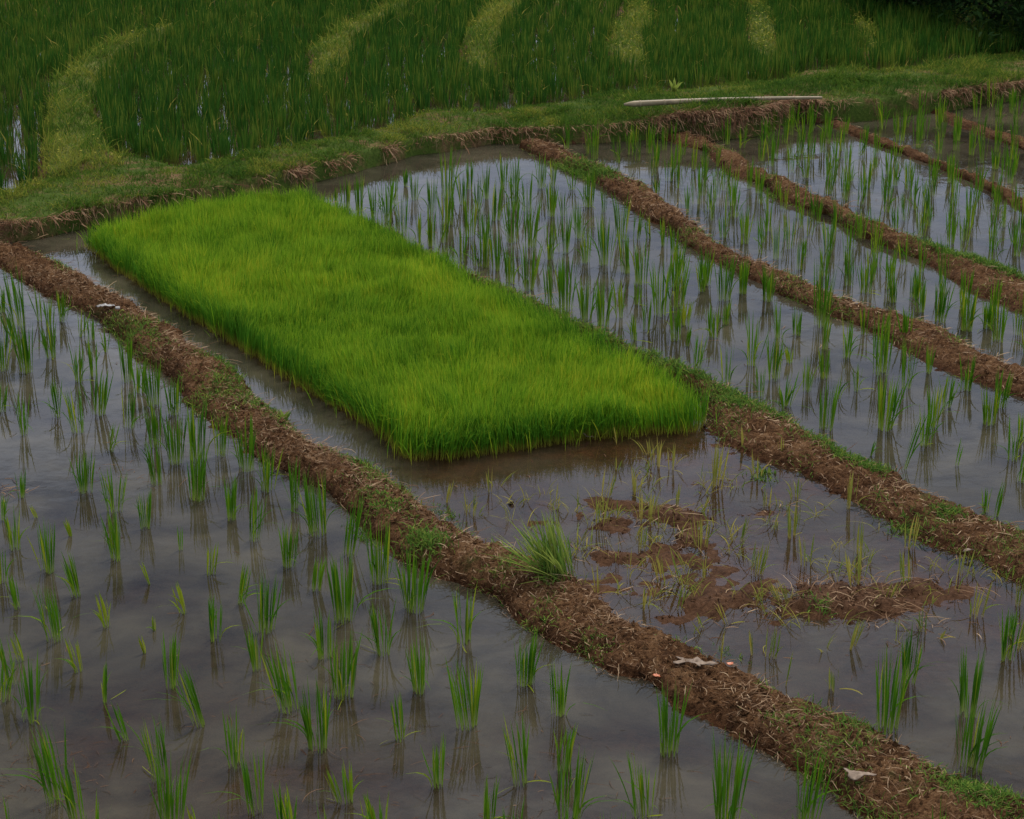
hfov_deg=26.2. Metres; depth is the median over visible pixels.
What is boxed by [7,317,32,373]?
rice clump
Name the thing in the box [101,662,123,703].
rice clump
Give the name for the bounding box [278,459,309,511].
rice clump
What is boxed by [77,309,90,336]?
rice clump
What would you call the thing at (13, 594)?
rice clump
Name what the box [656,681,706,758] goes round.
rice clump
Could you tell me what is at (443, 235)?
rice clump
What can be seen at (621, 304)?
rice clump
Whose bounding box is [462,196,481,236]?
rice clump
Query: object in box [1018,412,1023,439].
rice clump
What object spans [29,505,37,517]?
rice clump
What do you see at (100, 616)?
rice clump
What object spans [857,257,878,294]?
rice clump
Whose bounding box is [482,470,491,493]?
rice clump
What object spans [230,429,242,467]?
rice clump
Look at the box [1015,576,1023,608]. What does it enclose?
rice clump
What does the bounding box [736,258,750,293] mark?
rice clump
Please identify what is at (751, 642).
rice clump
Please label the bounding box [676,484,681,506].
rice clump
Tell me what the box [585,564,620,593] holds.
rice clump
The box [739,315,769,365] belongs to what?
rice clump
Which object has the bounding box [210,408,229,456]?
rice clump
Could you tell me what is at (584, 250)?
rice clump
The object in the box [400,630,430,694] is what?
rice clump
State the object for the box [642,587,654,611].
rice clump
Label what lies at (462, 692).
rice clump
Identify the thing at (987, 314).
rice clump
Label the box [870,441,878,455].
rice clump
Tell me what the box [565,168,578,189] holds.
rice clump
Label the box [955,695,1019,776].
rice clump
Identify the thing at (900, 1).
shrub
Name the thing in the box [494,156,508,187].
rice clump
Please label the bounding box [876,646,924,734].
rice clump
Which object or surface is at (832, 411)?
rice clump
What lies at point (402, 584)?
rice clump
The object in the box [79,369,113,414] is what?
rice clump
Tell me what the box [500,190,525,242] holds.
rice clump
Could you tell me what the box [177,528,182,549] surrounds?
rice clump
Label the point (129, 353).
rice clump
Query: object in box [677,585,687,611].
rice clump
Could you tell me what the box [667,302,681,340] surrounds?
rice clump
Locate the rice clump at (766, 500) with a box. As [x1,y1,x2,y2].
[763,487,782,509]
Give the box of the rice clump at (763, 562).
[751,541,778,576]
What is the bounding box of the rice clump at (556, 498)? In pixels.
[550,485,559,511]
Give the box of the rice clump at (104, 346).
[99,330,109,351]
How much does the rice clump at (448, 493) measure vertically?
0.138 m
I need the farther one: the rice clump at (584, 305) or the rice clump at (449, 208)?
the rice clump at (449, 208)
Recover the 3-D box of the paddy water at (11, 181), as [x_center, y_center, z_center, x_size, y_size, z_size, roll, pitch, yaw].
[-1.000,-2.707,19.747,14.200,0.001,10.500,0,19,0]
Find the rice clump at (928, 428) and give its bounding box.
[919,404,942,446]
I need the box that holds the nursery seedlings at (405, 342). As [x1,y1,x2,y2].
[76,179,716,465]
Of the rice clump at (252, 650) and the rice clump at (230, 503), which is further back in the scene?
the rice clump at (230, 503)
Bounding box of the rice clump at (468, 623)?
[420,581,478,652]
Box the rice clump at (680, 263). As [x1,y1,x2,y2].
[671,247,686,287]
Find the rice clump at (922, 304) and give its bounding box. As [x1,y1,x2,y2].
[908,280,926,313]
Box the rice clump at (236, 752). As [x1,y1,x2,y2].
[207,703,243,772]
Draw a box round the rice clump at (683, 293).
[662,253,693,309]
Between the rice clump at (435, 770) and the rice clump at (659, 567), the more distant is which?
the rice clump at (659, 567)
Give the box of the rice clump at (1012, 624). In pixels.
[1004,612,1018,639]
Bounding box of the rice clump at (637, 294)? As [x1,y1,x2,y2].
[628,285,645,305]
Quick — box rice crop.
[0,0,1023,191]
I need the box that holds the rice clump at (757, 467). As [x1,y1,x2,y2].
[743,454,768,477]
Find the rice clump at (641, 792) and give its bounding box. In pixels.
[609,749,659,818]
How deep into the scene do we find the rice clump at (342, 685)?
8.86 m
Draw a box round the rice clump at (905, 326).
[892,307,916,332]
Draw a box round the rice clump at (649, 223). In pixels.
[643,215,650,238]
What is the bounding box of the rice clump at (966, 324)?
[960,287,984,331]
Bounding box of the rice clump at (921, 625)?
[910,607,926,634]
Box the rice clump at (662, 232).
[658,216,668,246]
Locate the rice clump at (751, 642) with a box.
[749,630,752,657]
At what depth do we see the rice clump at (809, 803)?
7.87 m
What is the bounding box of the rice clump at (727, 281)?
[713,254,741,301]
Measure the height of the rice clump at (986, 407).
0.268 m
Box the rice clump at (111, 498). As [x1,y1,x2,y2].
[99,465,113,511]
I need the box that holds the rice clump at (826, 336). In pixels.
[822,315,831,349]
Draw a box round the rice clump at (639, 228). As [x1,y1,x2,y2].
[633,209,644,239]
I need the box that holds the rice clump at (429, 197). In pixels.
[419,178,437,211]
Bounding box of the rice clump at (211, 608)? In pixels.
[208,594,246,641]
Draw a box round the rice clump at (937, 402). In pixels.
[927,384,959,427]
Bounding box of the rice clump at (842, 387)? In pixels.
[838,366,848,398]
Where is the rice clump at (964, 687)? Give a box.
[951,645,1008,717]
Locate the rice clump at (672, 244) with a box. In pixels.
[669,225,682,254]
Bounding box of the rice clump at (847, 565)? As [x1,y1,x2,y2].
[829,544,872,585]
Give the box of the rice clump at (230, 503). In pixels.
[224,479,245,520]
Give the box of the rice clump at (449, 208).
[435,184,455,224]
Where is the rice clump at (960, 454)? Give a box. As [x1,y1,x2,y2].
[955,437,963,464]
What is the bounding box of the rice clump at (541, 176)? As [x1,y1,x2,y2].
[529,151,547,189]
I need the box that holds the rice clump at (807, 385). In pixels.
[802,360,817,391]
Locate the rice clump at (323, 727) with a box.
[251,674,333,753]
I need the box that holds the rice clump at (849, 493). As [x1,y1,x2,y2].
[846,473,869,510]
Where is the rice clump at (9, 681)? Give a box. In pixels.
[0,652,17,701]
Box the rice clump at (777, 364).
[766,331,785,381]
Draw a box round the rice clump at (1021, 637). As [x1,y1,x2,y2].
[1009,622,1023,654]
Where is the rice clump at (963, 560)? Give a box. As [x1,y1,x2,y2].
[958,546,974,578]
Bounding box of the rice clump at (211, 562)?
[207,541,231,574]
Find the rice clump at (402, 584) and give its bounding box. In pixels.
[392,558,408,607]
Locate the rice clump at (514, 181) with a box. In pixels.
[497,155,522,189]
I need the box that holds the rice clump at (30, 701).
[0,652,52,724]
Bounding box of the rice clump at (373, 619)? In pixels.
[349,596,402,655]
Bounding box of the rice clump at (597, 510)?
[596,493,619,525]
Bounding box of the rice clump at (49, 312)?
[41,293,54,326]
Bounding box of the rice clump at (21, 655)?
[10,632,23,659]
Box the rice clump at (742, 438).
[741,424,743,445]
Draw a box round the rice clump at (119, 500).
[116,473,130,510]
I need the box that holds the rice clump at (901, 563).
[899,549,911,584]
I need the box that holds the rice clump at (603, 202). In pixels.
[600,187,607,211]
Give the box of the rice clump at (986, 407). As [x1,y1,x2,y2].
[980,382,1002,425]
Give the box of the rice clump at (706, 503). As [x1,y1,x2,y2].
[696,495,709,511]
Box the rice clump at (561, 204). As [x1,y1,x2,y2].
[558,192,567,215]
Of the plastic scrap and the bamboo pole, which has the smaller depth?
the plastic scrap
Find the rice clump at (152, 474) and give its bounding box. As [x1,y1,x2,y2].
[142,437,161,485]
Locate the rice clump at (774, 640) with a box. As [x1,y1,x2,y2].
[763,627,781,661]
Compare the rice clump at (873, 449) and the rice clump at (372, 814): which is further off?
the rice clump at (873, 449)
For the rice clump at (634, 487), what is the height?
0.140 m
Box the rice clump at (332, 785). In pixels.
[317,768,341,804]
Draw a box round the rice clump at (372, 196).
[364,183,380,217]
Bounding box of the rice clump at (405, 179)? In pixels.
[403,168,408,186]
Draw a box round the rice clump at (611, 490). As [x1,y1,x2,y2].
[602,471,616,497]
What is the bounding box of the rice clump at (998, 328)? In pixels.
[974,293,1009,341]
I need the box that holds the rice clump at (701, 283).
[695,261,710,291]
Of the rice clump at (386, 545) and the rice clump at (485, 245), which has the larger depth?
the rice clump at (485, 245)
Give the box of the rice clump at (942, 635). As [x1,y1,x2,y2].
[939,630,955,642]
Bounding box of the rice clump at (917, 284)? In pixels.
[909,270,921,298]
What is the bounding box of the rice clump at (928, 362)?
[926,343,940,373]
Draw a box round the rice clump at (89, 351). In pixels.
[85,339,101,376]
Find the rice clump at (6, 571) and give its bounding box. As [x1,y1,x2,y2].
[0,549,16,583]
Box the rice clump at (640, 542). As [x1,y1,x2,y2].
[639,523,652,551]
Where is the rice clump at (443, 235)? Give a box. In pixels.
[439,212,449,242]
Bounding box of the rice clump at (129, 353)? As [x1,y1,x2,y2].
[116,334,133,382]
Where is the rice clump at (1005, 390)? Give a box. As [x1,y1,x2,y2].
[995,369,1015,408]
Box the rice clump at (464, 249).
[442,228,481,261]
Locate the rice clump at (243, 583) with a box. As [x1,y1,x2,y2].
[238,561,269,605]
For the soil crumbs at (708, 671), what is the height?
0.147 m
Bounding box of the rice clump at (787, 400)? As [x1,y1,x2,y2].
[784,370,806,406]
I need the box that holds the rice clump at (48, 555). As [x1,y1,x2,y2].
[26,520,54,573]
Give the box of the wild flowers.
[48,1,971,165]
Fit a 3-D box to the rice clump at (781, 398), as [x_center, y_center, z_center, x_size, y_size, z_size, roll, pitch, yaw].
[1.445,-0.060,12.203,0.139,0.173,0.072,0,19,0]
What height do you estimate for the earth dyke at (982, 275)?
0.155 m
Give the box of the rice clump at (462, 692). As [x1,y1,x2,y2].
[445,657,472,729]
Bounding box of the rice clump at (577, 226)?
[571,198,606,237]
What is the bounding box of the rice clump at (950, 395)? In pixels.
[938,374,961,407]
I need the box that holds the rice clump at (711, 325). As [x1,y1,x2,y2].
[701,305,726,337]
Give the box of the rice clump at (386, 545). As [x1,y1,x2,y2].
[363,517,399,584]
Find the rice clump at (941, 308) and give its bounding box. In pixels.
[935,277,967,323]
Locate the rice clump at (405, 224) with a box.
[392,191,410,234]
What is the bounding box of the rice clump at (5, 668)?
[0,631,15,687]
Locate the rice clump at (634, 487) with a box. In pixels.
[626,467,645,496]
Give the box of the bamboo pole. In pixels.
[624,96,821,106]
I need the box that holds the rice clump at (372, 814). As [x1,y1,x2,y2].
[348,794,375,818]
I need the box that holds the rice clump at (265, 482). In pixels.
[244,441,284,492]
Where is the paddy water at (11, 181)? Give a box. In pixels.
[0,16,1017,191]
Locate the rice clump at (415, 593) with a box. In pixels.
[402,539,442,613]
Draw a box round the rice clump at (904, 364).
[900,337,923,388]
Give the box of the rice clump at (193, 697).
[146,661,204,727]
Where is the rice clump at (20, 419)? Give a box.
[13,391,32,435]
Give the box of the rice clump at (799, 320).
[792,305,807,335]
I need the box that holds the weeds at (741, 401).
[7,117,1023,818]
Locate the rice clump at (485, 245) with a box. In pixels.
[480,231,493,267]
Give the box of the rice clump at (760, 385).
[747,363,765,396]
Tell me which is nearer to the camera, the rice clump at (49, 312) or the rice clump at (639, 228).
the rice clump at (49, 312)
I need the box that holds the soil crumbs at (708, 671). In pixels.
[0,131,1023,818]
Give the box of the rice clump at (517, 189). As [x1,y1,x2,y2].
[502,166,519,210]
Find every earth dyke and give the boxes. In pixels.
[0,242,1023,818]
[398,233,1023,591]
[519,138,1023,398]
[665,131,1023,312]
[821,120,1023,211]
[931,108,1023,149]
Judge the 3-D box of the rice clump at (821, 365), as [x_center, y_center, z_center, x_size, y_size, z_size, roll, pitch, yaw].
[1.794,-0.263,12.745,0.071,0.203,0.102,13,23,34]
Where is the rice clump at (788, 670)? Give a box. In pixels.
[785,653,792,688]
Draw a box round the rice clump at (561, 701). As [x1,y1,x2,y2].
[546,662,602,716]
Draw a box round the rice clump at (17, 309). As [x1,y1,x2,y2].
[0,262,25,327]
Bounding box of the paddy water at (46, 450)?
[0,100,1023,818]
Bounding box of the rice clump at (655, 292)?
[632,260,680,316]
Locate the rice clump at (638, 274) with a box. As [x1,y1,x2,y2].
[627,240,649,284]
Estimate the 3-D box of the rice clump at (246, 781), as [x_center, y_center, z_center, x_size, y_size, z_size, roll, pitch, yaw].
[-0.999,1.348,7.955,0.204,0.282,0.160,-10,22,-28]
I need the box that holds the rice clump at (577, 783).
[548,745,628,818]
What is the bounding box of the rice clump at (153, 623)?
[146,616,155,629]
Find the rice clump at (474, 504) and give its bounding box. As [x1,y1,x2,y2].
[464,491,478,518]
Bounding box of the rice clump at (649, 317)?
[641,300,651,334]
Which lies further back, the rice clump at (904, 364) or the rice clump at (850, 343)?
the rice clump at (850, 343)
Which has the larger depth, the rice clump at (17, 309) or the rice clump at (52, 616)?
the rice clump at (17, 309)
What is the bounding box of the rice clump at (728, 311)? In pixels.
[719,300,731,324]
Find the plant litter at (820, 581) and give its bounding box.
[0,111,1012,818]
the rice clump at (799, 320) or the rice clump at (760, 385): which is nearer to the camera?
the rice clump at (760, 385)
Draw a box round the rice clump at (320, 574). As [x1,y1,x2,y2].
[312,557,326,591]
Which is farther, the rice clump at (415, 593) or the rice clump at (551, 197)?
the rice clump at (551, 197)
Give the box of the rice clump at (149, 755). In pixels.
[123,713,168,785]
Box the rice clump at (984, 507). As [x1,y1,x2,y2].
[976,487,991,512]
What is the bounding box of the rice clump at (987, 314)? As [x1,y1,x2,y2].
[975,300,994,330]
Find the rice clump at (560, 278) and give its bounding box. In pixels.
[547,252,582,310]
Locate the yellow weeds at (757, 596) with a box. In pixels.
[460,428,1017,652]
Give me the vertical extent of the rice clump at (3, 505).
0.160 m
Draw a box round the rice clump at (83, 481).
[66,447,96,492]
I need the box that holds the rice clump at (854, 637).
[849,614,867,651]
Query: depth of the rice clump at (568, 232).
15.38 m
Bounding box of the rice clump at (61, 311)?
[56,290,75,321]
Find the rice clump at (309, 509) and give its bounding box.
[285,469,340,536]
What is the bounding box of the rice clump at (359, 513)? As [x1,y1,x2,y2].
[341,492,372,555]
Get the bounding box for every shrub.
[843,0,933,9]
[912,0,1018,35]
[965,0,1023,51]
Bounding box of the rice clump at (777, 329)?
[771,300,790,338]
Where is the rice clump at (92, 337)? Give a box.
[87,318,98,340]
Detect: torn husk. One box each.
[673,656,717,666]
[844,768,876,779]
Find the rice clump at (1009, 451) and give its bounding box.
[999,417,1023,461]
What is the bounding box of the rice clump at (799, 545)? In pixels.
[797,532,821,567]
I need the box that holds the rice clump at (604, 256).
[588,212,620,265]
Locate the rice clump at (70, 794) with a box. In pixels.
[54,758,84,818]
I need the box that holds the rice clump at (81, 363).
[67,342,99,381]
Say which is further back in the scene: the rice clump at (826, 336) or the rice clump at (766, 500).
the rice clump at (826, 336)
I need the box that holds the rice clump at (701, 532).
[687,516,710,551]
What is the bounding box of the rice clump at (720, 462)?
[711,439,729,487]
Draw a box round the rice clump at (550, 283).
[542,260,556,303]
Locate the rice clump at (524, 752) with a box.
[496,712,550,792]
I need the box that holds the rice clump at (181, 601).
[159,581,185,613]
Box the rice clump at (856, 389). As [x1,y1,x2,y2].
[853,367,871,391]
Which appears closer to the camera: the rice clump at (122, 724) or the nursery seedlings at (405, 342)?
the rice clump at (122, 724)
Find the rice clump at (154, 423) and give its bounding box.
[143,399,160,447]
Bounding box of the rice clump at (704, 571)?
[702,557,706,579]
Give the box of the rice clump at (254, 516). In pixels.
[249,486,278,541]
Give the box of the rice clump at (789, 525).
[786,500,800,541]
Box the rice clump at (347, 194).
[340,177,353,209]
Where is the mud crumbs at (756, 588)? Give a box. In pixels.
[553,498,986,624]
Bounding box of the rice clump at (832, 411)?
[799,375,840,430]
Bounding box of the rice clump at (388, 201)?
[358,176,402,222]
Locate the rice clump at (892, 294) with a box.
[884,275,898,302]
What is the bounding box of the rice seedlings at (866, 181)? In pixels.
[2,77,1023,818]
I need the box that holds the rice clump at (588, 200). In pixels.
[573,167,597,207]
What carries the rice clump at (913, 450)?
in the paddy water at (46, 450)
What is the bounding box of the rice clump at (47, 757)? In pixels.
[0,722,67,806]
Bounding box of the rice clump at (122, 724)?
[103,701,128,744]
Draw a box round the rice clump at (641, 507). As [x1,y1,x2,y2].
[639,489,657,525]
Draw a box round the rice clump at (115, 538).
[100,505,120,561]
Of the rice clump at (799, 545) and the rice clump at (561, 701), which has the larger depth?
the rice clump at (799, 545)
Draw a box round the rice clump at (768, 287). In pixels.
[756,264,776,301]
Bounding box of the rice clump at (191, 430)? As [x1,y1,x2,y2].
[185,394,247,461]
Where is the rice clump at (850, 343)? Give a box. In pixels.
[841,313,867,358]
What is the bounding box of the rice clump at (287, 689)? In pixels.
[246,637,297,713]
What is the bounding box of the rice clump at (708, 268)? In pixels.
[688,243,715,285]
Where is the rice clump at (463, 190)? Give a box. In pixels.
[453,172,467,204]
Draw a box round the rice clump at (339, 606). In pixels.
[324,547,388,629]
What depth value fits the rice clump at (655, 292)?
13.95 m
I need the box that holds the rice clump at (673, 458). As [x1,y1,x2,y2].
[667,443,681,472]
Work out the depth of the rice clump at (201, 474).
10.90 m
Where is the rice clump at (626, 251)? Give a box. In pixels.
[614,231,629,273]
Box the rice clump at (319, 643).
[292,611,363,660]
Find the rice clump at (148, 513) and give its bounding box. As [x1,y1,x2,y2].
[135,487,150,528]
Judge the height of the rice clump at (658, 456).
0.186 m
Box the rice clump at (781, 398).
[770,386,783,409]
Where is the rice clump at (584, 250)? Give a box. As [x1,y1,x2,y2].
[576,226,591,263]
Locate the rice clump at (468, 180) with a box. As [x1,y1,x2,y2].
[465,159,474,189]
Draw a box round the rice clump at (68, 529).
[63,520,71,536]
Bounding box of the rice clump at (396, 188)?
[386,175,397,204]
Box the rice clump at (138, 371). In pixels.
[129,356,156,392]
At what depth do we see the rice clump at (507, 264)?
14.67 m
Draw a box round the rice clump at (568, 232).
[553,205,572,253]
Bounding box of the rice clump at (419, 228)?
[406,213,421,241]
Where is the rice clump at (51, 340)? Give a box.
[34,317,55,358]
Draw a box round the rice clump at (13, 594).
[4,572,19,609]
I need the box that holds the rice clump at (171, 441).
[151,407,188,464]
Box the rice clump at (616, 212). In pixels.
[611,191,631,240]
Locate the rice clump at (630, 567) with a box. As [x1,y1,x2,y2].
[627,549,650,579]
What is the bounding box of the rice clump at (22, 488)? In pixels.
[5,468,25,497]
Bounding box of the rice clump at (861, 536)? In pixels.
[848,519,863,553]
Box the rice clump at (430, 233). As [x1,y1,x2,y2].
[419,204,436,246]
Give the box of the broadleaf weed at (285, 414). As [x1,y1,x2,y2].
[278,408,290,419]
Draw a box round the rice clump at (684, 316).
[681,296,693,325]
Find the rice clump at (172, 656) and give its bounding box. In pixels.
[161,634,180,691]
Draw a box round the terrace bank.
[0,53,1023,242]
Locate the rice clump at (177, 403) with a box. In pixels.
[153,374,186,415]
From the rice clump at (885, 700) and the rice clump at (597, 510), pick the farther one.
the rice clump at (597, 510)
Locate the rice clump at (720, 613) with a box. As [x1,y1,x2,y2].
[715,603,743,626]
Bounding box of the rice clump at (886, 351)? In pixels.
[847,309,896,375]
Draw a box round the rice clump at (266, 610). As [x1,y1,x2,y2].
[239,571,293,633]
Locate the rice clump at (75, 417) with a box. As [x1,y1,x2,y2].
[56,383,83,432]
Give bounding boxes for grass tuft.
[483,506,577,582]
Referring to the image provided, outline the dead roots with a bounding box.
[0,75,1023,242]
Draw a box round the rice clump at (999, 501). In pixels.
[980,480,1006,515]
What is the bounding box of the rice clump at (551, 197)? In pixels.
[545,179,558,216]
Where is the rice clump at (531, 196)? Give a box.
[519,171,535,210]
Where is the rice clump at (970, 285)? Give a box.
[960,269,978,299]
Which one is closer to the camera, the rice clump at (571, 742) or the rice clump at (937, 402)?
the rice clump at (571, 742)
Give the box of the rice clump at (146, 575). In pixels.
[139,562,150,586]
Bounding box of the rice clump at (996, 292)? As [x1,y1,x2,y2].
[989,277,1005,313]
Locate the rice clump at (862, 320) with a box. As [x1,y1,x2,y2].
[859,306,875,334]
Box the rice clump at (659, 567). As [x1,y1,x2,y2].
[653,553,663,580]
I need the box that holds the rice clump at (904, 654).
[901,625,932,686]
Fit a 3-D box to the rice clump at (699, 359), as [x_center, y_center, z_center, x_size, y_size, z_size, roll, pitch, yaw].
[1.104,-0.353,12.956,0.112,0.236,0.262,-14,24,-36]
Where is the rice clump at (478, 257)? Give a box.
[461,240,481,266]
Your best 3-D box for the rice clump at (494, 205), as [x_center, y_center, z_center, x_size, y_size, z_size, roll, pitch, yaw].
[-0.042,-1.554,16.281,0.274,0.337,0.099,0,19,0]
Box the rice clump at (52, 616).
[7,578,80,643]
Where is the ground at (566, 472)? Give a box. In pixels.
[0,0,1023,818]
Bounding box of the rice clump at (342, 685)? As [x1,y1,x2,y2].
[315,627,362,708]
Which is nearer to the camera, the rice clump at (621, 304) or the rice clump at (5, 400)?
the rice clump at (5, 400)
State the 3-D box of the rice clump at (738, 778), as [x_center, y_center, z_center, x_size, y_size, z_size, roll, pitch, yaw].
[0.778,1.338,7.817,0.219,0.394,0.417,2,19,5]
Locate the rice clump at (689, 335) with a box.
[686,327,691,345]
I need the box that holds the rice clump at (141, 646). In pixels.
[138,635,145,653]
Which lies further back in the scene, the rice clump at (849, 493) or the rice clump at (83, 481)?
the rice clump at (83, 481)
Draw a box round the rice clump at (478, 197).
[470,176,488,209]
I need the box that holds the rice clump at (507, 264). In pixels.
[502,244,519,283]
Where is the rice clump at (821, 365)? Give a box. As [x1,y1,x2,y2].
[818,347,829,378]
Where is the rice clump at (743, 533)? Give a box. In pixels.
[740,514,750,542]
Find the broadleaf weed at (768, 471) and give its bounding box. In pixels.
[754,465,775,475]
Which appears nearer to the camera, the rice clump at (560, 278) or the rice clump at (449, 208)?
the rice clump at (560, 278)
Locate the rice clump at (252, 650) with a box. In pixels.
[233,625,263,671]
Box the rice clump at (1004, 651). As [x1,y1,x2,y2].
[998,606,1023,662]
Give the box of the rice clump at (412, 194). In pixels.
[407,171,424,200]
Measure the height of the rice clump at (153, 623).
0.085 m
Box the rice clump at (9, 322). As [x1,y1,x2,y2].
[0,308,16,344]
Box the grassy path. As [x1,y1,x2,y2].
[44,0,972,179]
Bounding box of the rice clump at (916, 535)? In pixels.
[905,513,920,550]
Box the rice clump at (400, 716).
[377,692,416,744]
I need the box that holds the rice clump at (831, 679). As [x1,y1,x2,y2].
[826,666,862,694]
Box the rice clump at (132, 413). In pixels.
[121,387,143,429]
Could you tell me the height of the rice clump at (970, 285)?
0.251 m
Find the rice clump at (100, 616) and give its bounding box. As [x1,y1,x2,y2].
[91,593,110,627]
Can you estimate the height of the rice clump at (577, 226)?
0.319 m
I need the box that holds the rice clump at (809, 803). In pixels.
[794,740,842,818]
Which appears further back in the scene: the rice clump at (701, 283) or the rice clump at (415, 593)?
the rice clump at (701, 283)
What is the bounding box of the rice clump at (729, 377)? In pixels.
[706,345,737,382]
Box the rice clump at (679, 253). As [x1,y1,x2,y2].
[674,240,692,275]
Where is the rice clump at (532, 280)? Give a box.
[515,241,543,290]
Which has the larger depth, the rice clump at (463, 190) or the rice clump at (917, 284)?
the rice clump at (463, 190)
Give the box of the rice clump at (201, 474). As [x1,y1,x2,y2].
[187,442,228,501]
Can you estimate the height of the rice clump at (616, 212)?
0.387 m
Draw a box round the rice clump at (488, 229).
[473,209,493,248]
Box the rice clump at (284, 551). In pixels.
[278,520,298,567]
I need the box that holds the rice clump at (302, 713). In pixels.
[298,699,310,745]
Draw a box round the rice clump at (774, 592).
[765,577,788,602]
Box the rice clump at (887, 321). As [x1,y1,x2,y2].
[879,309,891,342]
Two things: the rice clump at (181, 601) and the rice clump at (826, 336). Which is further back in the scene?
the rice clump at (826, 336)
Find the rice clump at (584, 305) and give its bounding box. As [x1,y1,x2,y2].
[574,276,600,320]
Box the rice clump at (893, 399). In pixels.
[877,371,919,431]
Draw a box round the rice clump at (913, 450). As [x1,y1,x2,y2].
[904,408,930,468]
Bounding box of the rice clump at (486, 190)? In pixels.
[480,166,492,199]
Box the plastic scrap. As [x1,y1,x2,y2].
[97,303,114,306]
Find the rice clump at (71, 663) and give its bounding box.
[62,639,82,672]
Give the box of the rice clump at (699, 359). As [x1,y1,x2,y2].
[693,334,713,367]
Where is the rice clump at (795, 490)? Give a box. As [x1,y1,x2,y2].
[784,476,809,501]
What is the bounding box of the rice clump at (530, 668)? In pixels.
[510,626,560,691]
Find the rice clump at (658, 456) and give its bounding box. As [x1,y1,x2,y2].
[643,440,665,468]
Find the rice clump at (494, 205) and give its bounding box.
[489,178,512,220]
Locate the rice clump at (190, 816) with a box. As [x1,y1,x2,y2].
[186,805,195,818]
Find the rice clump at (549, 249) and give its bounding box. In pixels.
[533,217,562,259]
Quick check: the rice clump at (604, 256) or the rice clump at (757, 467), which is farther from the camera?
the rice clump at (604, 256)
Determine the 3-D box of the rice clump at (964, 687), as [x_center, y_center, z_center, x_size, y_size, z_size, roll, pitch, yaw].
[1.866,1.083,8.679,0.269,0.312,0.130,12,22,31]
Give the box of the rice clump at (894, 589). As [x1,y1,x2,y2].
[886,582,898,597]
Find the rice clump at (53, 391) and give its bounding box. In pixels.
[36,377,61,416]
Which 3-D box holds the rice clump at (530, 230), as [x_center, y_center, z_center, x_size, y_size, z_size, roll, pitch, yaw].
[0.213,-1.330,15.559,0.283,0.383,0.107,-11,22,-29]
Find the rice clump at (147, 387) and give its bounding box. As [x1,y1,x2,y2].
[131,355,179,407]
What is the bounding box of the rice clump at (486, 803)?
[483,770,516,818]
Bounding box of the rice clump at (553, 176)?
[548,159,557,186]
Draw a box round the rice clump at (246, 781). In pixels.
[204,744,263,818]
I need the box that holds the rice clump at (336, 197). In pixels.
[332,188,338,203]
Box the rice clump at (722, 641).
[720,629,724,661]
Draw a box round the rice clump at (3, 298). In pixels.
[0,289,4,312]
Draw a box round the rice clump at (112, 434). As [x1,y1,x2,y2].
[108,423,131,451]
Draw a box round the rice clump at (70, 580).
[50,551,80,597]
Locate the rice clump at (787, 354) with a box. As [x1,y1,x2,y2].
[785,346,793,362]
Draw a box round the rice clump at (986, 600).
[969,581,999,619]
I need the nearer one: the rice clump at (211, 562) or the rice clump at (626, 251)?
the rice clump at (211, 562)
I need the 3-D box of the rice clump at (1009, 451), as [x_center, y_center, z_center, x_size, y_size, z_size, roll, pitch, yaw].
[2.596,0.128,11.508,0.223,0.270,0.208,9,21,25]
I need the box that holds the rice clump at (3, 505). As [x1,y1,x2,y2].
[1,493,12,519]
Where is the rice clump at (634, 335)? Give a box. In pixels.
[625,315,651,342]
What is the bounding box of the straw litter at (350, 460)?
[0,106,1023,818]
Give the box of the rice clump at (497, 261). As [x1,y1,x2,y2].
[488,227,510,270]
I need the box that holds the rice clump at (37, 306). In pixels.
[27,283,41,320]
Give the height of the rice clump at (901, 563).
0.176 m
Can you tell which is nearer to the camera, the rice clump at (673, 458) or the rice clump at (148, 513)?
the rice clump at (148, 513)
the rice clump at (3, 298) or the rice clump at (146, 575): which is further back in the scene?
the rice clump at (3, 298)
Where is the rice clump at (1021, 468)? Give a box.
[1016,453,1023,482]
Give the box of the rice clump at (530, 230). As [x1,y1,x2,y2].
[524,198,549,247]
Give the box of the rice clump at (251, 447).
[234,411,256,471]
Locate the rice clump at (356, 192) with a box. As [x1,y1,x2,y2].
[353,171,366,212]
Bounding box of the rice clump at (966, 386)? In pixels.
[948,353,979,391]
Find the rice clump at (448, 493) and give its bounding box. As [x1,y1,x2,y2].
[446,481,453,505]
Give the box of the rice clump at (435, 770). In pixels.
[403,732,445,790]
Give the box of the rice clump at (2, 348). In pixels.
[0,326,16,371]
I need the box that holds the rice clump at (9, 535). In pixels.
[3,505,29,550]
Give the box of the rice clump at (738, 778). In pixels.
[703,724,757,818]
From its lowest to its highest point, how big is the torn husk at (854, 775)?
0.019 m
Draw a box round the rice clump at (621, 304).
[610,278,627,317]
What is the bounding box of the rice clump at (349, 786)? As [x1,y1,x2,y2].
[341,761,362,806]
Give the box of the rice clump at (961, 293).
[950,288,970,316]
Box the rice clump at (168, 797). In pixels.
[149,751,191,818]
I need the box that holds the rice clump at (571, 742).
[553,722,577,771]
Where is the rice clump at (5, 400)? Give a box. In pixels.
[0,384,17,411]
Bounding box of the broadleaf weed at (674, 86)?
[669,77,681,91]
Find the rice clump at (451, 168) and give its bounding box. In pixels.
[435,143,464,196]
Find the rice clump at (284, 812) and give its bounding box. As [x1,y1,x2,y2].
[274,784,292,818]
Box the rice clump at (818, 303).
[814,261,841,327]
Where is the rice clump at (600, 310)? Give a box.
[594,275,617,326]
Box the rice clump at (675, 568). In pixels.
[663,544,681,583]

